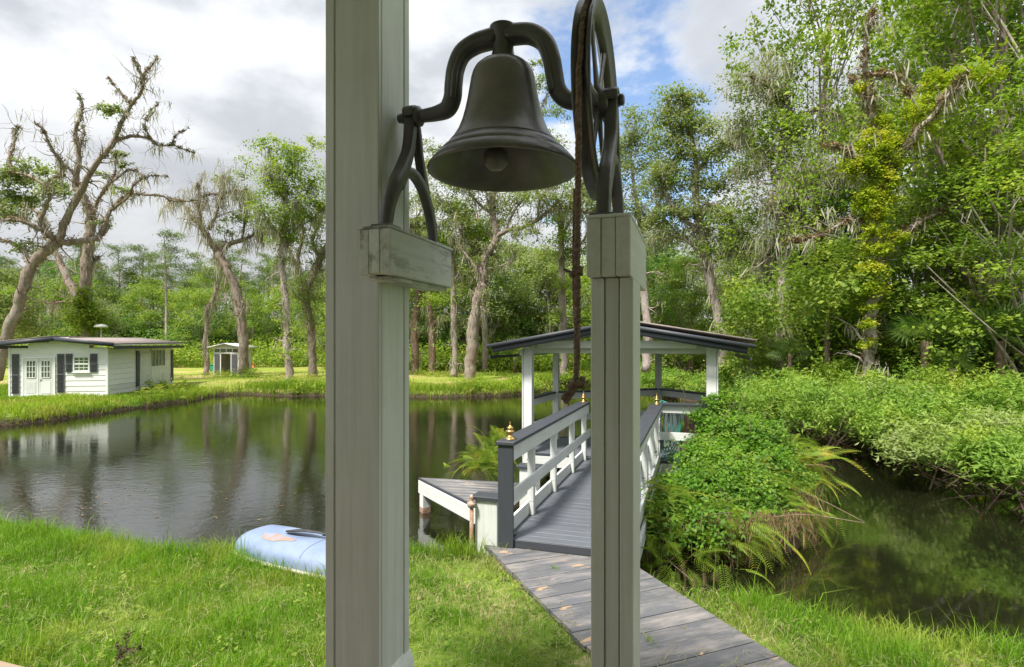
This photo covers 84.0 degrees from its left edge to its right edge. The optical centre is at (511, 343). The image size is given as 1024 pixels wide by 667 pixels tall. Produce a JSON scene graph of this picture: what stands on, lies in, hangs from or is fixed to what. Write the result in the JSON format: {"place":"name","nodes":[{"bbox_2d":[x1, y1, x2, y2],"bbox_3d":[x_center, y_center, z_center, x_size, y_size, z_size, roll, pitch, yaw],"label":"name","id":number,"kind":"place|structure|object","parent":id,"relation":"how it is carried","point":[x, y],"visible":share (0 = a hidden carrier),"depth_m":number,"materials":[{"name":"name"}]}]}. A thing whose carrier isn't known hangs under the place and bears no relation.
{"place":"outdoors","nodes":[
{"label":"outdoors","id":0,"kind":"place"},
{"bbox_2d":[0,370,683,423],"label":"bank grass","id":1,"kind":"structure","parent":0,"point":[40,403],"depth_m":26.02,"materials":[{"name":"green plant"}]},
{"bbox_2d":[0,382,1023,656],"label":"water","id":2,"kind":"structure","parent":0,"point":[908,546],"depth_m":9.65,"materials":[{"name":"green liquid"}]},
{"bbox_2d":[418,478,518,523],"bbox_3d":[-0.869,2.574,8.126,1.615,0.952,1.578,0,0,17],"label":"dock","id":3,"kind":"object","parent":2,"relation":"in","point":[452,495],"visible":0.56,"depth_m":8.36,"materials":[{"name":"paint"}]},
{"bbox_2d":[0,351,1023,666],"bbox_3d":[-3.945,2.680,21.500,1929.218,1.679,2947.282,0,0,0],"label":"ground","id":4,"kind":"structure","parent":0,"point":[198,377],"depth_m":4.88,"materials":[{"name":"green plant"}]},
{"bbox_2d":[15,272,75,345],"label":"broadleaf tree","id":5,"kind":"object","parent":4,"relation":"on","point":[44,290],"visible":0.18,"depth_m":59.56,"materials":[{"name":"green plant"}]},
{"bbox_2d":[3,259,99,346],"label":"broadleaf tree","id":6,"kind":"object","parent":4,"relation":"on","point":[48,273],"visible":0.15,"depth_m":60.33,"materials":[{"name":"green plant"}]},
{"bbox_2d":[27,273,126,337],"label":"broadleaf tree","id":7,"kind":"object","parent":4,"relation":"on","point":[64,288],"visible":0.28,"depth_m":57.19,"materials":[{"name":"green plant"}]},
{"bbox_2d":[0,87,158,345],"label":"ivy oak","id":8,"kind":"object","parent":4,"relation":"on","point":[87,259],"visible":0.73,"depth_m":33.73,"materials":[{"name":"brown plant"}]},
{"bbox_2d":[56,282,111,336],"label":"ivy","id":9,"kind":"object","parent":8,"relation":"attached to","point":[79,316],"visible":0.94,"depth_m":33.34,"materials":[{"name":"green plant"}]},
{"bbox_2d":[0,336,183,397],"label":"white shed","id":10,"kind":"structure","parent":4,"relation":"on","point":[50,365],"depth_m":24.03,"materials":[{"name":"paint"}]},
{"bbox_2d":[24,358,38,395],"bbox_3d":[-19.980,1.385,23.649,0.530,1.570,0.048,0,0,-11],"label":"door","id":11,"kind":"structure","parent":10,"relation":"in","point":[31,365],"depth_m":23.64,"materials":[{"name":"white paint"}]},
{"bbox_2d":[39,358,52,395],"bbox_3d":[-19.458,1.385,23.742,0.530,1.570,0.067,0,0,-11],"label":"door","id":12,"kind":"structure","parent":10,"relation":"in","point":[45,364],"depth_m":23.74,"materials":[{"name":"white paint"}]},
{"bbox_2d":[0,50,203,380],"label":"dying oak","id":13,"kind":"object","parent":4,"relation":"on","point":[16,308],"visible":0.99,"depth_m":29.82,"materials":[{"name":"brown plant"}]},
{"bbox_2d":[97,243,141,315],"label":"pine tree","id":14,"kind":"object","parent":4,"relation":"on","point":[128,279],"visible":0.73,"depth_m":70.98,"materials":[{"name":"green plant"}]},
{"bbox_2d":[119,240,163,312],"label":"pine tree","id":15,"kind":"object","parent":4,"relation":"on","point":[141,266],"visible":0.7,"depth_m":72.40,"materials":[{"name":"green plant"}]},
{"bbox_2d":[111,284,177,345],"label":"broadleaf tree","id":16,"kind":"object","parent":4,"relation":"on","point":[150,292],"visible":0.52,"depth_m":63.09,"materials":[{"name":"green plant"}]},
{"bbox_2d":[117,274,184,337],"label":"broadleaf tree","id":17,"kind":"object","parent":4,"relation":"on","point":[150,284],"visible":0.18,"depth_m":65.16,"materials":[{"name":"green plant"}]},
{"bbox_2d":[129,228,192,340],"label":"pine tree","id":18,"kind":"object","parent":4,"relation":"on","point":[169,258],"visible":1,"depth_m":57.89,"materials":[{"name":"green plant"}]},
{"bbox_2d":[134,289,217,362],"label":"broadleaf tree","id":19,"kind":"object","parent":4,"relation":"on","point":[182,295],"visible":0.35,"depth_m":62.36,"materials":[{"name":"green plant"}]},
{"bbox_2d":[154,287,237,365],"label":"broadleaf tree","id":20,"kind":"object","parent":4,"relation":"on","point":[191,319],"visible":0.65,"depth_m":56.53,"materials":[{"name":"green plant"}]},
{"bbox_2d":[196,279,229,374],"bbox_3d":[-19.890,-0.840,37.798,2.017,7.116,1.362,0,0,-35],"label":"slim snag","id":21,"kind":"object","parent":4,"relation":"on","point":[207,320],"visible":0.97,"depth_m":37.62,"materials":[{"name":"brown wood"}]},
{"bbox_2d":[188,237,237,326],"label":"pine tree","id":22,"kind":"object","parent":4,"relation":"on","point":[208,273],"visible":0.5,"depth_m":65.04,"materials":[{"name":"green plant"}]},
{"bbox_2d":[152,157,277,376],"bbox_3d":[-19.147,-4.338,36.338,7.703,14.551,4.841,0,0,0],"label":"mossy oak","id":23,"kind":"object","parent":4,"relation":"on","point":[240,308],"visible":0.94,"depth_m":35.95,"materials":[{"name":"grey plant"}]},
{"bbox_2d":[207,343,257,374],"bbox_3d":[-18.770,1.130,38.300,2.240,2.380,2.400,0,0,0],"label":"garden hut","id":24,"kind":"object","parent":4,"relation":"on","point":[225,356],"visible":0.63,"depth_m":37.38,"materials":[{"name":"white paint"}]},
{"bbox_2d":[218,291,281,362],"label":"broadleaf tree","id":25,"kind":"object","parent":4,"relation":"on","point":[252,324],"visible":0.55,"depth_m":59.60,"materials":[{"name":"green plant"}]},
{"bbox_2d":[228,130,325,378],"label":"pale trunk tree","id":26,"kind":"object","parent":4,"relation":"on","point":[287,224],"visible":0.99,"depth_m":32.45,"materials":[{"name":"green plant"}]},
{"bbox_2d":[248,284,305,363],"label":"broadleaf tree","id":27,"kind":"object","parent":4,"relation":"on","point":[277,296],"visible":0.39,"depth_m":60.59,"materials":[{"name":"green plant"}]},
{"bbox_2d":[234,525,325,579],"bbox_3d":[-2.161,2.151,6.017,1.670,0.230,0.736,0,0,27],"label":"overturned boat","id":28,"kind":"object","parent":4,"relation":"on","point":[279,542],"visible":0.61,"depth_m":5.86,"materials":[{"name":"blue plastic"}]},
{"bbox_2d":[279,273,325,358],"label":"broadleaf tree","id":29,"kind":"object","parent":4,"relation":"on","point":[323,341],"visible":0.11,"depth_m":46.20,"materials":[{"name":"green plant"}]},
{"bbox_2d":[244,176,411,377],"bbox_3d":[-11.906,-4.086,35.673,11.218,15.276,4.626,0,0,0],"label":"spreading oak","id":30,"kind":"object","parent":4,"relation":"on","point":[305,295],"visible":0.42,"depth_m":35.74,"materials":[{"name":"green plant"}]},
{"bbox_2d":[138,367,590,392],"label":"meadow weeds","id":31,"kind":"object","parent":4,"relation":"on","point":[438,374],"visible":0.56,"depth_m":30.55,"materials":[{"name":"green plant"}]},
{"bbox_2d":[13,305,747,359],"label":"woodland understorey","id":32,"kind":"object","parent":4,"relation":"on","point":[129,332],"visible":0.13,"depth_m":58.77,"materials":[{"name":"green plant"}]},
{"bbox_2d":[6,329,761,375],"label":"undergrowth","id":33,"kind":"object","parent":4,"relation":"on","point":[541,361],"visible":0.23,"depth_m":46.13,"materials":[{"name":"green plant"}]},
{"bbox_2d":[409,155,463,373],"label":"veiled oak","id":34,"kind":"object","parent":4,"relation":"on","point":[432,367],"visible":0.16,"depth_m":38.71,"materials":[{"name":"green plant"}]},
{"bbox_2d":[409,189,463,373],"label":"veiled oak","id":35,"kind":"object","parent":4,"relation":"on","point":[415,350],"visible":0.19,"depth_m":38.68,"materials":[{"name":"green plant"}]},
{"bbox_2d":[412,199,510,377],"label":"veiled oak","id":36,"kind":"object","parent":4,"relation":"on","point":[453,340],"visible":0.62,"depth_m":36.27,"materials":[{"name":"green plant"}]},
{"bbox_2d":[422,267,514,361],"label":"broadleaf tree","id":37,"kind":"object","parent":4,"relation":"on","point":[467,315],"visible":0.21,"depth_m":48.23,"materials":[{"name":"green plant"}]},
{"bbox_2d":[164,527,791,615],"bbox_3d":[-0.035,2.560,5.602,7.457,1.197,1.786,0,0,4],"label":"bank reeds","id":38,"kind":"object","parent":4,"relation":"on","point":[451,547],"visible":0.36,"depth_m":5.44,"materials":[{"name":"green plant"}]},
{"bbox_2d":[443,430,519,479],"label":"fern","id":39,"kind":"object","parent":4,"relation":"on","point":[487,456],"visible":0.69,"depth_m":9.18,"materials":[{"name":"green plant"}]},
{"bbox_2d":[433,235,542,366],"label":"broadleaf tree","id":40,"kind":"object","parent":4,"relation":"on","point":[509,291],"visible":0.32,"depth_m":46.12,"materials":[{"name":"green plant"}]},
{"bbox_2d":[440,190,537,370],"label":"veiled oak","id":41,"kind":"object","parent":4,"relation":"on","point":[485,337],"visible":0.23,"depth_m":42.83,"materials":[{"name":"green plant"}]},
{"bbox_2d":[0,528,1007,666],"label":"lawn weeds","id":42,"kind":"object","parent":4,"relation":"on","point":[549,637],"visible":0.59,"depth_m":4.54,"materials":[{"name":"green plant"}]},
{"bbox_2d":[473,463,542,557],"bbox_3d":[-0.007,2.053,7.224,0.340,1.034,1.900,0,0,18],"label":"step bench","id":43,"kind":"object","parent":4,"relation":"on","point":[486,513],"visible":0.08,"depth_m":6.36,"materials":[{"name":"white paint"}]},
{"bbox_2d":[479,274,543,367],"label":"broadleaf tree","id":44,"kind":"object","parent":4,"relation":"on","point":[523,324],"visible":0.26,"depth_m":50.54,"materials":[{"name":"green plant"}]},
{"bbox_2d":[0,506,1023,666],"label":"dry clippings","id":45,"kind":"object","parent":4,"relation":"on","point":[531,600],"visible":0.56,"depth_m":4.56,"materials":[{"name":"green plant"}]},
{"bbox_2d":[413,58,646,379],"bbox_3d":[0.770,-7.398,34.499,14.523,21.044,5.764,0,0,0],"label":"leaning oak","id":46,"kind":"object","parent":4,"relation":"on","point":[478,298],"visible":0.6,"depth_m":34.38,"materials":[{"name":"green plant"}]},
{"bbox_2d":[498,246,590,335],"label":"broadleaf tree","id":47,"kind":"object","parent":4,"relation":"on","point":[552,268],"visible":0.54,"depth_m":50.76,"materials":[{"name":"green plant"}]},
{"bbox_2d":[503,240,587,365],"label":"broadleaf tree","id":48,"kind":"object","parent":4,"relation":"on","point":[540,293],"visible":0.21,"depth_m":54.36,"materials":[{"name":"green plant"}]},
{"bbox_2d":[522,181,611,375],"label":"veiled oak","id":49,"kind":"object","parent":4,"relation":"on","point":[562,255],"visible":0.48,"depth_m":37.21,"materials":[{"name":"green plant"}]},
{"bbox_2d":[496,392,662,559],"bbox_3d":[1.272,1.986,8.151,1.500,2.268,4.762,0,0,18],"label":"footbridge","id":50,"kind":"object","parent":4,"relation":"on","point":[553,514],"visible":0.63,"depth_m":6.99,"materials":[{"name":"paint"}]},
{"bbox_2d":[537,247,664,356],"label":"broadleaf tree","id":51,"kind":"object","parent":4,"relation":"on","point":[583,313],"visible":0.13,"depth_m":45.28,"materials":[{"name":"green plant"}]},
{"bbox_2d":[486,321,756,473],"bbox_3d":[2.412,1.367,12.093,4.760,3.706,4.315,0,0,18],"label":"gazebo","id":52,"kind":"object","parent":4,"relation":"on","point":[688,341],"visible":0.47,"depth_m":10.58,"materials":[{"name":"white paint"}]},
{"bbox_2d":[682,364,745,423],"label":"ivy","id":53,"kind":"object","parent":52,"relation":"attached to","point":[725,397],"visible":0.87,"depth_m":9.73,"materials":[{"name":"green plant"}]},
{"bbox_2d":[484,545,794,666],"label":"boardwalk","id":54,"kind":"structure","parent":4,"relation":"on","point":[570,576],"depth_m":4.58,"materials":[{"name":"paint"}]},
{"bbox_2d":[582,103,698,375],"bbox_3d":[7.262,-5.567,32.017,7.082,16.541,4.046,0,0,0],"label":"leafy oak","id":55,"kind":"object","parent":4,"relation":"on","point":[639,213],"visible":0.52,"depth_m":31.82,"materials":[{"name":"green plant"}]},
{"bbox_2d":[640,364,704,398],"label":"creek bush","id":56,"kind":"object","parent":4,"relation":"on","point":[671,380],"visible":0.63,"depth_m":27.10,"materials":[{"name":"green plant"}]},
{"bbox_2d":[640,230,711,355],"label":"broadleaf tree","id":57,"kind":"object","parent":4,"relation":"on","point":[658,260],"visible":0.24,"depth_m":40.94,"materials":[{"name":"green plant"}]},
{"bbox_2d":[641,249,728,374],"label":"tree","id":58,"kind":"object","parent":4,"relation":"on","point":[689,359],"visible":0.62,"depth_m":35.93,"materials":[{"name":"green plant"}]},
{"bbox_2d":[640,530,731,577],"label":"fern","id":59,"kind":"object","parent":4,"relation":"on","point":[673,545],"visible":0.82,"depth_m":6.41,"materials":[{"name":"green plant"}]},
{"bbox_2d":[624,79,775,371],"bbox_3d":[9.028,-5.345,27.191,7.162,15.570,4.106,0,0,28],"label":"mossy oak","id":60,"kind":"object","parent":4,"relation":"on","point":[687,125],"visible":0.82,"depth_m":26.86,"materials":[{"name":"green plant"}]},
{"bbox_2d":[654,519,790,588],"bbox_3d":[2.255,2.434,6.414,1.276,0.821,1.504,0,0,-36],"label":"fern","id":61,"kind":"object","parent":4,"relation":"on","point":[741,547],"visible":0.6,"depth_m":6.52,"materials":[{"name":"green plant"}]},
{"bbox_2d":[688,233,776,361],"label":"tree","id":62,"kind":"object","parent":4,"relation":"on","point":[704,292],"visible":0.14,"depth_m":34.16,"materials":[{"name":"green plant"}]},
{"bbox_2d":[643,476,836,571],"bbox_3d":[3.374,2.342,7.479,3.780,0.761,1.543,0,0,-25],"label":"dry fringe","id":63,"kind":"object","parent":4,"relation":"on","point":[797,522],"visible":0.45,"depth_m":6.87,"materials":[{"name":"green plant"}]},
{"bbox_2d":[640,359,863,580],"bbox_3d":[3.386,1.666,8.103,2.791,2.811,4.894,0,0,32],"label":"ivy mound","id":64,"kind":"object","parent":4,"relation":"on","point":[739,445],"visible":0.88,"depth_m":7.72,"materials":[{"name":"green plant"}]},
{"bbox_2d":[640,477,721,523],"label":"fern","id":65,"kind":"object","parent":64,"relation":"on","point":[675,487],"visible":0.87,"depth_m":6.99,"materials":[{"name":"green plant"}]},
{"bbox_2d":[784,445,874,510],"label":"fern","id":66,"kind":"object","parent":64,"relation":"on","point":[815,465],"visible":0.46,"depth_m":8.72,"materials":[{"name":"green plant"}]},
{"bbox_2d":[699,518,810,575],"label":"fern","id":67,"kind":"object","parent":4,"relation":"on","point":[768,541],"visible":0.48,"depth_m":6.55,"materials":[{"name":"green plant"}]},
{"bbox_2d":[716,363,844,442],"bbox_3d":[7.483,1.595,15.095,3.818,2.187,3.258,0,0,33],"label":"creek bush","id":68,"kind":"object","parent":4,"relation":"on","point":[755,401],"visible":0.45,"depth_m":15.06,"materials":[{"name":"green plant"}]},
{"bbox_2d":[766,336,814,371],"bbox_3d":[9.107,1.016,18.575,1.524,2.609,1.369,0,0,0],"label":"palmetto","id":69,"kind":"object","parent":4,"relation":"on","point":[785,349],"visible":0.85,"depth_m":18.51,"materials":[{"name":"green plant"}]},
{"bbox_2d":[728,180,859,374],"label":"tree","id":70,"kind":"object","parent":4,"relation":"on","point":[823,206],"visible":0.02,"depth_m":24.61,"materials":[{"name":"green plant"}]},
{"bbox_2d":[757,477,845,547],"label":"fern","id":71,"kind":"object","parent":4,"relation":"on","point":[801,504],"visible":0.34,"depth_m":7.55,"materials":[{"name":"green plant"}]},
{"bbox_2d":[708,5,916,382],"bbox_3d":[10.691,-5.394,20.850,6.706,14.953,7.505,0,0,17],"label":"grey mossy oak","id":72,"kind":"object","parent":4,"relation":"on","point":[770,205],"visible":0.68,"depth_m":20.80,"materials":[{"name":"green plant"}]},
{"bbox_2d":[740,350,890,434],"bbox_3d":[8.899,1.428,16.488,4.528,2.522,3.296,0,0,0],"label":"creek bush","id":73,"kind":"object","parent":4,"relation":"on","point":[828,375],"visible":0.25,"depth_m":16.17,"materials":[{"name":"green plant"}]},
{"bbox_2d":[698,0,941,372],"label":"tree","id":74,"kind":"object","parent":4,"relation":"on","point":[825,43],"visible":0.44,"depth_m":22.05,"materials":[{"name":"green plant"}]},
{"bbox_2d":[789,295,860,372],"bbox_3d":[10.182,0.359,18.571,2.233,3.922,2.352,0,0,-37],"label":"palmetto","id":75,"kind":"object","parent":4,"relation":"on","point":[827,349],"visible":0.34,"depth_m":18.42,"materials":[{"name":"green plant"}]},
{"bbox_2d":[759,363,948,457],"bbox_3d":[8.084,1.553,13.614,4.015,2.270,3.822,0,0,0],"label":"creek bush","id":76,"kind":"object","parent":4,"relation":"on","point":[799,416],"visible":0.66,"depth_m":13.15,"materials":[{"name":"green plant"}]},
{"bbox_2d":[758,178,950,370],"bbox_3d":[12.732,-1.853,21.307,6.004,8.786,6.385,0,0,-40],"label":"tree","id":77,"kind":"object","parent":4,"relation":"on","point":[837,216],"visible":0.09,"depth_m":20.94,"materials":[{"name":"green plant"}]},
{"bbox_2d":[696,212,1023,412],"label":"wood understorey","id":78,"kind":"object","parent":4,"relation":"on","point":[760,307],"visible":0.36,"depth_m":16.99,"materials":[{"name":"green plant"}]},
{"bbox_2d":[770,0,999,383],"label":"vine tree","id":79,"kind":"object","parent":4,"relation":"on","point":[869,104],"visible":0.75,"depth_m":14.99,"materials":[{"name":"green plant"}]},
{"bbox_2d":[833,56,1010,349],"bbox_3d":[10.745,-3.716,15.118,4.551,7.739,1.387,0,0,0],"label":"trunk vine","id":80,"kind":"object","parent":79,"relation":"attached to","point":[872,198],"visible":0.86,"depth_m":14.96,"materials":[{"name":"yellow plant"}]},
{"bbox_2d":[814,349,966,395],"bbox_3d":[10.198,1.398,15.343,3.489,2.579,3.666,0,0,0],"label":"creek bush","id":81,"kind":"object","parent":4,"relation":"on","point":[900,372],"visible":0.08,"depth_m":15.77,"materials":[{"name":"green plant"}]},
{"bbox_2d":[807,367,983,461],"bbox_3d":[8.656,1.594,13.120,2.850,2.188,3.134,0,0,-36],"label":"creek bush","id":82,"kind":"object","parent":4,"relation":"on","point":[847,427],"visible":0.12,"depth_m":12.93,"materials":[{"name":"green plant"}]},
{"bbox_2d":[815,164,990,367],"bbox_3d":[12.480,-1.407,17.454,5.031,7.821,4.853,0,0,9],"label":"tree","id":83,"kind":"object","parent":4,"relation":"on","point":[839,341],"visible":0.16,"depth_m":17.08,"materials":[{"name":"green plant"}]},
{"bbox_2d":[807,1,1018,294],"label":"tree","id":84,"kind":"object","parent":4,"relation":"on","point":[908,54],"visible":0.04,"depth_m":25.56,"materials":[{"name":"green plant"}]},
{"bbox_2d":[832,385,999,474],"bbox_3d":[8.602,1.766,11.899,3.404,1.846,3.002,0,0,27],"label":"creek bush","id":85,"kind":"object","parent":4,"relation":"on","point":[893,411],"visible":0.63,"depth_m":11.62,"materials":[{"name":"green plant"}]},
{"bbox_2d":[811,0,1023,314],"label":"tree","id":86,"kind":"object","parent":4,"relation":"on","point":[908,12],"visible":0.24,"depth_m":19.07,"materials":[{"name":"green plant"}]},
{"bbox_2d":[837,0,1023,355],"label":"tree","id":87,"kind":"object","parent":4,"relation":"on","point":[880,46],"visible":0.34,"depth_m":17.17,"materials":[{"name":"green plant"}]},
{"bbox_2d":[879,309,984,378],"bbox_3d":[11.007,0.641,15.212,2.452,3.358,2.212,0,0,0],"label":"palmetto","id":88,"kind":"object","parent":4,"relation":"on","point":[903,338],"visible":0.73,"depth_m":15.11,"materials":[{"name":"green plant"}]},
{"bbox_2d":[841,147,1023,404],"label":"tree","id":89,"kind":"object","parent":4,"relation":"on","point":[980,248],"visible":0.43,"depth_m":15.35,"materials":[{"name":"green plant"}]},
{"bbox_2d":[855,398,1023,495],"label":"creek bush","id":90,"kind":"object","parent":4,"relation":"on","point":[912,444],"visible":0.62,"depth_m":10.14,"materials":[{"name":"green plant"}]},
{"bbox_2d":[857,0,1023,295],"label":"tree","id":91,"kind":"object","parent":4,"relation":"on","point":[980,34],"visible":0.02,"depth_m":24.24,"materials":[{"name":"green plant"}]},
{"bbox_2d":[861,0,1023,288],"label":"tree","id":92,"kind":"object","parent":4,"relation":"on","point":[987,53],"visible":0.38,"depth_m":16.88,"materials":[{"name":"green plant"}]},
{"bbox_2d":[766,54,1023,372],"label":"hanging vines","id":93,"kind":"object","parent":92,"relation":"hanging from","point":[805,321],"visible":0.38,"depth_m":16.89,"materials":[{"name":"green plant"}]},
{"bbox_2d":[916,343,982,423],"bbox_3d":[11.329,1.109,14.500,1.601,2.423,1.602,0,0,0],"label":"palmetto","id":94,"kind":"object","parent":4,"relation":"on","point":[961,359],"visible":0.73,"depth_m":14.44,"materials":[{"name":"green plant"}]},
{"bbox_2d":[878,82,1023,403],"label":"tree","id":95,"kind":"object","parent":4,"relation":"on","point":[1009,267],"visible":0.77,"depth_m":14.44,"materials":[{"name":"green plant"}]},
{"bbox_2d":[904,362,1023,420],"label":"creek bush","id":96,"kind":"object","parent":4,"relation":"on","point":[942,381],"visible":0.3,"depth_m":13.65,"materials":[{"name":"green plant"}]},
{"bbox_2d":[908,0,1023,297],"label":"tree","id":97,"kind":"object","parent":4,"relation":"on","point":[1009,19],"visible":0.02,"depth_m":20.88,"materials":[{"name":"green plant"}]},
{"bbox_2d":[918,418,1023,516],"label":"creek bush","id":98,"kind":"object","parent":4,"relation":"on","point":[987,461],"visible":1,"depth_m":8.91,"materials":[{"name":"green plant"}]},
{"bbox_2d":[921,363,1023,422],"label":"creek bush","id":99,"kind":"object","parent":4,"relation":"on","point":[1000,397],"visible":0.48,"depth_m":12.73,"materials":[{"name":"green plant"}]},
{"bbox_2d":[935,296,1023,391],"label":"palmetto","id":100,"kind":"object","parent":4,"relation":"on","point":[999,355],"visible":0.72,"depth_m":14.20,"materials":[{"name":"green plant"}]},
{"bbox_2d":[0,0,1023,326],"label":"sky","id":101,"kind":"structure","parent":0,"point":[240,68],"materials":[{"name":"white"}]},
{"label":"house wall","id":102,"kind":"structure","parent":0,"visible":0},
{"bbox_2d":[0,661,22,666],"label":"porch floor","id":103,"kind":"structure","parent":102,"relation":"attached to","point":[4,664],"depth_m":2.65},
{"bbox_2d":[326,0,452,666],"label":"porch column","id":104,"kind":"structure","parent":103,"relation":"on","point":[374,274],"depth_m":1.86,"materials":[{"name":"paint"}]},
{"bbox_2d":[585,212,646,666],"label":"bell post","id":105,"kind":"object","parent":103,"relation":"on","point":[616,243],"visible":1,"depth_m":1.52,"materials":[{"name":"paint"}]},
{"bbox_2d":[371,0,624,245],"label":"farm bell","id":106,"kind":"object","parent":105,"relation":"on","point":[502,139],"visible":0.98,"depth_m":1.74,"materials":[{"name":"metal"}]},
{"bbox_2d":[560,0,591,405],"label":"bell rope","id":107,"kind":"object","parent":106,"relation":"hanging from","point":[575,274],"visible":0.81,"depth_m":1.45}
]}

